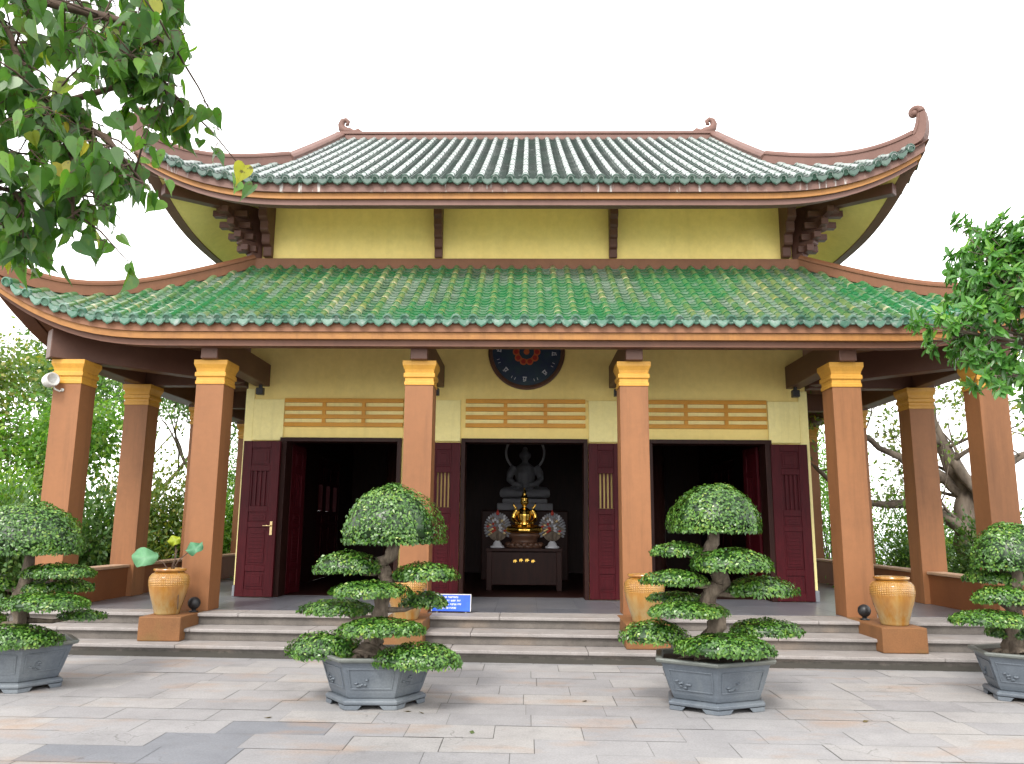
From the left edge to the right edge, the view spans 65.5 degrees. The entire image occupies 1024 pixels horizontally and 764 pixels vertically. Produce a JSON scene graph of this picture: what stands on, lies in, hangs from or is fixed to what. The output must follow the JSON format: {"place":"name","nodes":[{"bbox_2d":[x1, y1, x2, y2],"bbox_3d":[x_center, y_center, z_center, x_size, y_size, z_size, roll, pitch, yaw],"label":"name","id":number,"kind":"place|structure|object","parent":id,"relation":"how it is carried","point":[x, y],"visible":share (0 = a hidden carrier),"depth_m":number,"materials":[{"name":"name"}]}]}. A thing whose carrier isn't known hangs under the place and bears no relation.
{"place":"outdoors","nodes":[
{"label":"outdoors","id":0,"kind":"place"},
{"bbox_2d":[0,655,1023,763],"bbox_3d":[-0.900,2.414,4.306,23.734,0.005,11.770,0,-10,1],"label":"plaza paving","id":1,"kind":"structure","parent":0,"point":[85,733],"depth_m":6.74,"materials":[{"name":"stone"}]},
{"bbox_2d":[0,633,79,693],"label":"planter","id":2,"kind":"object","parent":1,"relation":"on","point":[23,670],"visible":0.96,"depth_m":7.73,"materials":[{"name":"grey stone"}]},
{"bbox_2d":[0,499,108,651],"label":"bonsai","id":3,"kind":"object","parent":2,"relation":"in","point":[29,531],"visible":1,"depth_m":7.89,"materials":[{"name":"green plant"}]},
{"bbox_2d":[322,644,427,709],"bbox_3d":[-1.262,2.740,7.407,1.162,0.451,0.869,1,-10,-2],"label":"planter","id":4,"kind":"object","parent":1,"relation":"on","point":[356,683],"visible":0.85,"depth_m":7.07,"materials":[{"name":"grey stone"}]},
{"bbox_2d":[284,482,462,672],"bbox_3d":[-1.276,1.817,7.516,1.723,1.744,1.227,0,-10,1],"label":"bonsai","id":5,"kind":"object","parent":4,"relation":"in","point":[390,517],"visible":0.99,"depth_m":7.35,"materials":[{"name":"green plant"}]},
{"bbox_2d":[655,648,775,715],"bbox_3d":[1.884,2.763,7.394,1.279,0.451,0.956,5,-11,-22],"label":"planter","id":6,"kind":"object","parent":1,"relation":"on","point":[721,687],"visible":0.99,"depth_m":7.06,"materials":[{"name":"grey stone"}]},
{"bbox_2d":[617,483,806,662],"bbox_3d":[1.894,1.783,7.444,1.803,1.688,1.231,0,-10,1],"label":"bonsai","id":7,"kind":"object","parent":6,"relation":"in","point":[714,511],"visible":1,"depth_m":7.36,"materials":[{"name":"green plant"}]},
{"bbox_2d":[967,643,1023,701],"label":"planter","id":8,"kind":"object","parent":1,"relation":"on","point":[1003,673],"visible":0.98,"depth_m":7.65,"materials":[{"name":"grey stone"}]},
{"bbox_2d":[946,521,1023,654],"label":"bonsai","id":9,"kind":"object","parent":8,"relation":"in","point":[999,551],"visible":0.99,"depth_m":7.84,"materials":[{"name":"green plant"}]},
{"bbox_2d":[0,0,1023,532],"label":"sky","id":10,"kind":"structure","parent":0,"point":[799,76],"materials":[{"name":"white"}]},
{"bbox_2d":[90,526,951,565],"bbox_3d":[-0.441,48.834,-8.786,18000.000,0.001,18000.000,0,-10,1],"label":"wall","id":11,"kind":"structure","parent":0,"point":[829,545],"depth_m":2502.53,"materials":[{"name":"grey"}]},
{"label":"ground","id":12,"kind":"structure","parent":0,"visible":0},
{"bbox_2d":[0,325,53,492],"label":"broadleaf tree","id":13,"kind":"object","parent":12,"relation":"on","point":[8,374],"visible":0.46,"depth_m":19.56,"materials":[{"name":"green plant"}]},
{"bbox_2d":[0,445,85,512],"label":"shrub","id":14,"kind":"object","parent":12,"relation":"on","point":[18,479],"visible":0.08,"depth_m":14.92,"materials":[{"name":"green plant"}]},
{"bbox_2d":[0,468,98,598],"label":"shrub","id":15,"kind":"object","parent":12,"relation":"on","point":[11,565],"visible":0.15,"depth_m":13.24,"materials":[{"name":"green plant"}]},
{"bbox_2d":[0,373,157,529],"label":"broadleaf tree","id":16,"kind":"object","parent":12,"relation":"on","point":[101,445],"visible":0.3,"depth_m":18.60,"materials":[{"name":"green plant"}]},
{"bbox_2d":[0,316,168,497],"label":"broadleaf tree","id":17,"kind":"object","parent":12,"relation":"on","point":[101,392],"visible":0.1,"depth_m":25.34,"materials":[{"name":"green plant"}]},
{"bbox_2d":[78,464,169,565],"bbox_3d":[-7.623,2.897,14.547,2.573,2.800,2.517,8,-12,-34],"label":"shrub","id":18,"kind":"object","parent":12,"relation":"on","point":[98,552],"visible":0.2,"depth_m":14.24,"materials":[{"name":"green plant"}]},
{"bbox_2d":[13,350,237,491],"bbox_3d":[-10.045,1.569,22.827,7.368,8.401,6.888,-3,-11,17],"label":"broadleaf tree","id":19,"kind":"object","parent":12,"relation":"on","point":[180,407],"visible":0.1,"depth_m":22.03,"materials":[{"name":"green plant"}]},
{"bbox_2d":[0,0,257,294],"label":"heart leaf tree","id":20,"kind":"object","parent":12,"relation":"on","point":[57,129],"visible":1,"depth_m":3.22,"materials":[{"name":"green plant"}]},
{"bbox_2d":[82,426,231,578],"bbox_3d":[-7.871,2.832,17.523,3.779,3.942,3.277,0,-10,1],"label":"shrub","id":21,"kind":"object","parent":12,"relation":"on","point":[162,526],"visible":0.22,"depth_m":17.23,"materials":[{"name":"green plant"}]},
{"bbox_2d":[98,377,236,468],"bbox_3d":[-9.598,1.893,24.480,8.760,8.320,6.278,0,-10,1],"label":"broadleaf tree","id":22,"kind":"object","parent":12,"relation":"on","point":[179,444],"visible":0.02,"depth_m":24.70,"materials":[{"name":"green plant"}]},
{"bbox_2d":[167,469,235,553],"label":"shrub","id":23,"kind":"object","parent":12,"relation":"on","point":[227,534],"visible":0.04,"depth_m":19.54,"materials":[{"name":"green plant"}]},
{"bbox_2d":[183,422,237,530],"bbox_3d":[-8.556,2.800,25.104,3.697,6.731,3.150,0,-10,1],"label":"shrub","id":24,"kind":"object","parent":12,"relation":"on","point":[231,475],"visible":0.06,"depth_m":24.74,"materials":[{"name":"green plant"}]},
{"bbox_2d":[0,105,1023,671],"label":"temple hall","id":25,"kind":"structure","parent":12,"relation":"on","point":[704,301],"depth_m":12.90,"materials":[{"name":"tile"}]},
{"bbox_2d":[41,372,63,391],"bbox_3d":[-6.519,0.003,11.301,0.190,0.264,0.284,-5,-11,27],"label":"loudspeaker","id":26,"kind":"object","parent":25,"relation":"attached to","point":[50,379],"visible":1,"depth_m":11.26,"materials":[{"name":"white plastic"}]},
{"bbox_2d":[148,567,189,614],"bbox_3d":[-4.498,2.737,10.425,0.512,0.580,0.512,4,-11,-20],"label":"glazed jar","id":27,"kind":"object","parent":25,"relation":"on","point":[167,587],"visible":0.98,"depth_m":10.25,"materials":[{"name":"orange ceramic"}]},
{"bbox_2d":[132,535,202,608],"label":"lotus plant","id":28,"kind":"object","parent":27,"relation":"in","point":[142,556],"visible":0.93,"depth_m":10.49,"materials":[{"name":"green plant"}]},
{"bbox_2d":[188,597,200,611],"bbox_3d":[-4.255,2.974,10.652,0.164,0.197,0.164,0,-10,1],"label":"ball lamp","id":29,"kind":"object","parent":25,"relation":"on","point":[194,603],"visible":1,"depth_m":10.60,"materials":[{"name":"black plastic"}]},
{"bbox_2d":[234,441,281,596],"bbox_3d":[-4.171,2.217,13.027,0.630,2.520,0.117,0,-10,5],"label":"door leaf","id":30,"kind":"structure","parent":25,"relation":"in","point":[255,556],"depth_m":13.04,"materials":[{"name":"red wood"}]},
{"bbox_2d":[256,385,264,394],"bbox_3d":[-4.238,0.131,13.405,0.120,0.170,0.110,0,-10,1],"label":"spotlight","id":31,"kind":"object","parent":25,"relation":"attached to","point":[260,389],"visible":1,"depth_m":13.35,"materials":[{"name":"black plastic"}]},
{"bbox_2d":[284,444,306,593],"bbox_3d":[-3.776,2.371,13.862,0.047,2.520,0.620,-1,-10,7],"label":"door leaf","id":32,"kind":"structure","parent":25,"relation":"in","point":[296,505],"depth_m":13.85,"materials":[{"name":"red wood"}]},
{"bbox_2d":[313,457,325,579],"bbox_3d":[-4.221,2.962,17.362,0.047,2.604,0.664,0,-10,1],"label":"door leaf","id":33,"kind":"structure","parent":25,"relation":"in","point":[322,462],"depth_m":17.42,"materials":[{"name":"red wood"}]},
{"bbox_2d":[320,459,332,577],"bbox_3d":[-4.208,3.080,18.018,0.047,2.604,0.664,0,-10,1],"label":"door leaf","id":34,"kind":"structure","parent":25,"relation":"in","point":[329,464],"depth_m":18.08,"materials":[{"name":"red wood"}]},
{"bbox_2d":[328,462,339,575],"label":"door leaf","id":35,"kind":"structure","parent":25,"relation":"in","point":[336,466],"depth_m":18.75,"materials":[{"name":"red wood"}]},
{"bbox_2d":[389,571,426,619],"bbox_3d":[-1.334,2.698,10.068,0.512,0.580,0.512,-8,-13,39],"label":"glazed jar","id":36,"kind":"object","parent":25,"relation":"on","point":[412,614],"visible":0.21,"depth_m":9.88,"materials":[{"name":"orange ceramic"}]},
{"bbox_2d":[436,386,439,395],"bbox_3d":[-1.278,0.144,13.347,0.120,0.170,0.110,0,-10,1],"label":"spotlight","id":37,"kind":"object","parent":25,"relation":"attached to","point":[438,392],"visible":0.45,"depth_m":13.29,"materials":[{"name":"black plastic"}]},
{"bbox_2d":[431,442,460,593],"bbox_3d":[-1.145,2.252,13.088,0.555,2.520,0.047,0,-10,1],"label":"door leaf","id":38,"kind":"structure","parent":25,"relation":"in","point":[447,454],"depth_m":13.09,"materials":[{"name":"red wood"}]},
{"bbox_2d":[431,594,471,612],"bbox_3d":[-0.827,3.028,10.897,0.544,0.247,0.113,0,-10,4],"label":"notice sign","id":39,"kind":"object","parent":25,"relation":"on","point":[460,602],"visible":0.56,"depth_m":10.86,"materials":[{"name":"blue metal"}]},
{"bbox_2d":[486,547,561,590],"bbox_3d":[0.228,3.494,14.915,1.400,0.760,0.800,0,-10,1],"label":"altar table","id":40,"kind":"object","parent":25,"relation":"on","point":[523,566],"visible":1,"depth_m":14.58,"materials":[{"name":"black wood"}]},
{"bbox_2d":[484,510,510,547],"bbox_3d":[-0.270,2.735,14.858,0.515,0.710,0.182,0,-10,1],"label":"fan ornament","id":41,"kind":"object","parent":40,"relation":"on","point":[496,525],"visible":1,"depth_m":14.85,"materials":[{"name":"grey ceramic"}]},
{"bbox_2d":[505,487,543,547],"bbox_3d":[0.235,2.552,15.034,0.738,1.141,0.566,0,-10,1],"label":"seated statue","id":42,"kind":"object","parent":40,"relation":"on","point":[524,531],"visible":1,"depth_m":14.83,"materials":[{"name":"gold metal"}]},
{"bbox_2d":[539,510,565,547],"bbox_3d":[0.750,2.740,14.838,0.515,0.710,0.182,0,-10,1],"label":"fan ornament","id":43,"kind":"object","parent":40,"relation":"on","point":[553,527],"visible":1,"depth_m":14.83,"materials":[{"name":"grey ceramic"}]},
{"bbox_2d":[481,445,568,580],"bbox_3d":[0.292,2.759,17.994,1.900,3.298,1.100,0,-10,1],"label":"seated statue","id":44,"kind":"object","parent":25,"relation":"on","point":[524,472],"visible":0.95,"depth_m":17.59,"materials":[{"name":"grey stone"}]},
{"bbox_2d":[588,443,619,599],"bbox_3d":[1.544,2.264,13.035,0.565,2.520,0.047,0,-10,1],"label":"door leaf","id":45,"kind":"structure","parent":25,"relation":"in","point":[604,576],"depth_m":13.00,"materials":[{"name":"red wood"}]},
{"bbox_2d":[624,573,664,622],"bbox_3d":[1.665,2.711,10.009,0.512,0.580,0.512,10,-14,-42],"label":"glazed jar","id":46,"kind":"object","parent":25,"relation":"on","point":[636,594],"visible":0.52,"depth_m":9.83,"materials":[{"name":"orange ceramic"}]},
{"bbox_2d":[712,464,721,552],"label":"door leaf","id":47,"kind":"structure","parent":25,"relation":"in","point":[715,469],"depth_m":18.58,"materials":[{"name":"red wood"}]},
{"bbox_2d":[719,462,730,580],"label":"door leaf","id":48,"kind":"structure","parent":25,"relation":"in","point":[722,467],"depth_m":17.92,"materials":[{"name":"red wood"}]},
{"bbox_2d":[726,460,737,581],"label":"door leaf","id":49,"kind":"structure","parent":25,"relation":"in","point":[729,464],"depth_m":17.28,"materials":[{"name":"red wood"}]},
{"bbox_2d":[742,447,764,598],"bbox_3d":[4.155,2.405,13.701,0.047,2.520,0.620,1,-10,-5],"label":"door leaf","id":50,"kind":"structure","parent":25,"relation":"in","point":[754,542],"depth_m":13.70,"materials":[{"name":"red wood"}]},
{"bbox_2d":[758,452,764,576],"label":"door leaf","id":51,"kind":"structure","parent":25,"relation":"in","point":[758,452],"depth_m":15.09,"materials":[{"name":"red wood"}]},
{"bbox_2d":[770,444,815,601],"bbox_3d":[4.571,2.278,12.976,0.600,2.520,0.047,0,-10,1],"label":"door leaf","id":52,"kind":"structure","parent":25,"relation":"in","point":[789,463],"depth_m":12.96,"materials":[{"name":"red wood"}]},
{"bbox_2d":[791,387,799,397],"bbox_3d":[4.711,0.170,13.229,0.120,0.170,0.110,0,-10,1],"label":"spotlight","id":53,"kind":"object","parent":25,"relation":"attached to","point":[795,392],"visible":1,"depth_m":13.18,"materials":[{"name":"black plastic"}]},
{"bbox_2d":[857,604,870,619],"bbox_3d":[4.581,2.991,10.351,0.164,0.197,0.164,0,-10,1],"label":"ball lamp","id":54,"kind":"object","parent":25,"relation":"on","point":[864,611],"visible":1,"depth_m":10.30,"materials":[{"name":"black plastic"}]},
{"bbox_2d":[869,575,915,625],"bbox_3d":[4.734,2.715,9.889,0.527,0.580,0.527,5,-11,-23],"label":"glazed jar","id":55,"kind":"object","parent":25,"relation":"on","point":[893,598],"visible":1,"depth_m":9.71,"materials":[{"name":"orange ceramic"}]},
{"bbox_2d":[817,426,892,561],"bbox_3d":[9.340,2.465,23.781,3.453,7.218,3.339,0,-10,1],"label":"shrub","id":56,"kind":"object","parent":12,"relation":"on","point":[827,529],"visible":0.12,"depth_m":23.52,"materials":[{"name":"green plant"}]},
{"bbox_2d":[825,535,965,586],"bbox_3d":[7.495,3.856,15.808,2.451,1.768,2.845,0,-10,1],"label":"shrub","id":57,"kind":"object","parent":12,"relation":"on","point":[907,566],"visible":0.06,"depth_m":15.29,"materials":[{"name":"green plant"}]},
{"bbox_2d":[870,462,947,564],"bbox_3d":[9.346,3.615,18.534,2.587,3.450,3.302,-6,-12,34],"label":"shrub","id":58,"kind":"object","parent":12,"relation":"on","point":[898,490],"visible":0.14,"depth_m":18.67,"materials":[{"name":"green plant"}]},
{"bbox_2d":[872,463,955,570],"bbox_3d":[9.296,3.244,18.016,3.466,3.513,2.835,0,-10,1],"label":"shrub","id":59,"kind":"object","parent":12,"relation":"on","point":[897,525],"visible":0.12,"depth_m":17.91,"materials":[{"name":"green plant"}]},
{"bbox_2d":[808,351,1023,572],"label":"gnarled tree","id":60,"kind":"object","parent":12,"relation":"on","point":[955,479],"visible":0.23,"depth_m":16.69,"materials":[{"name":"green plant"}]},
{"bbox_2d":[874,503,965,573],"bbox_3d":[8.000,3.492,15.638,1.959,2.212,1.660,0,-10,1],"label":"shrub","id":61,"kind":"object","parent":12,"relation":"on","point":[901,561],"visible":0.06,"depth_m":15.66,"materials":[{"name":"green plant"}]},
{"bbox_2d":[904,206,1023,414],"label":"glossy tree","id":62,"kind":"object","parent":12,"relation":"on","point":[982,284],"visible":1,"depth_m":8.34,"materials":[{"name":"green plant"}]},
{"bbox_2d":[943,498,1023,573],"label":"shrub","id":63,"kind":"object","parent":12,"relation":"on","point":[962,563],"visible":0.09,"depth_m":13.62,"materials":[{"name":"green plant"}]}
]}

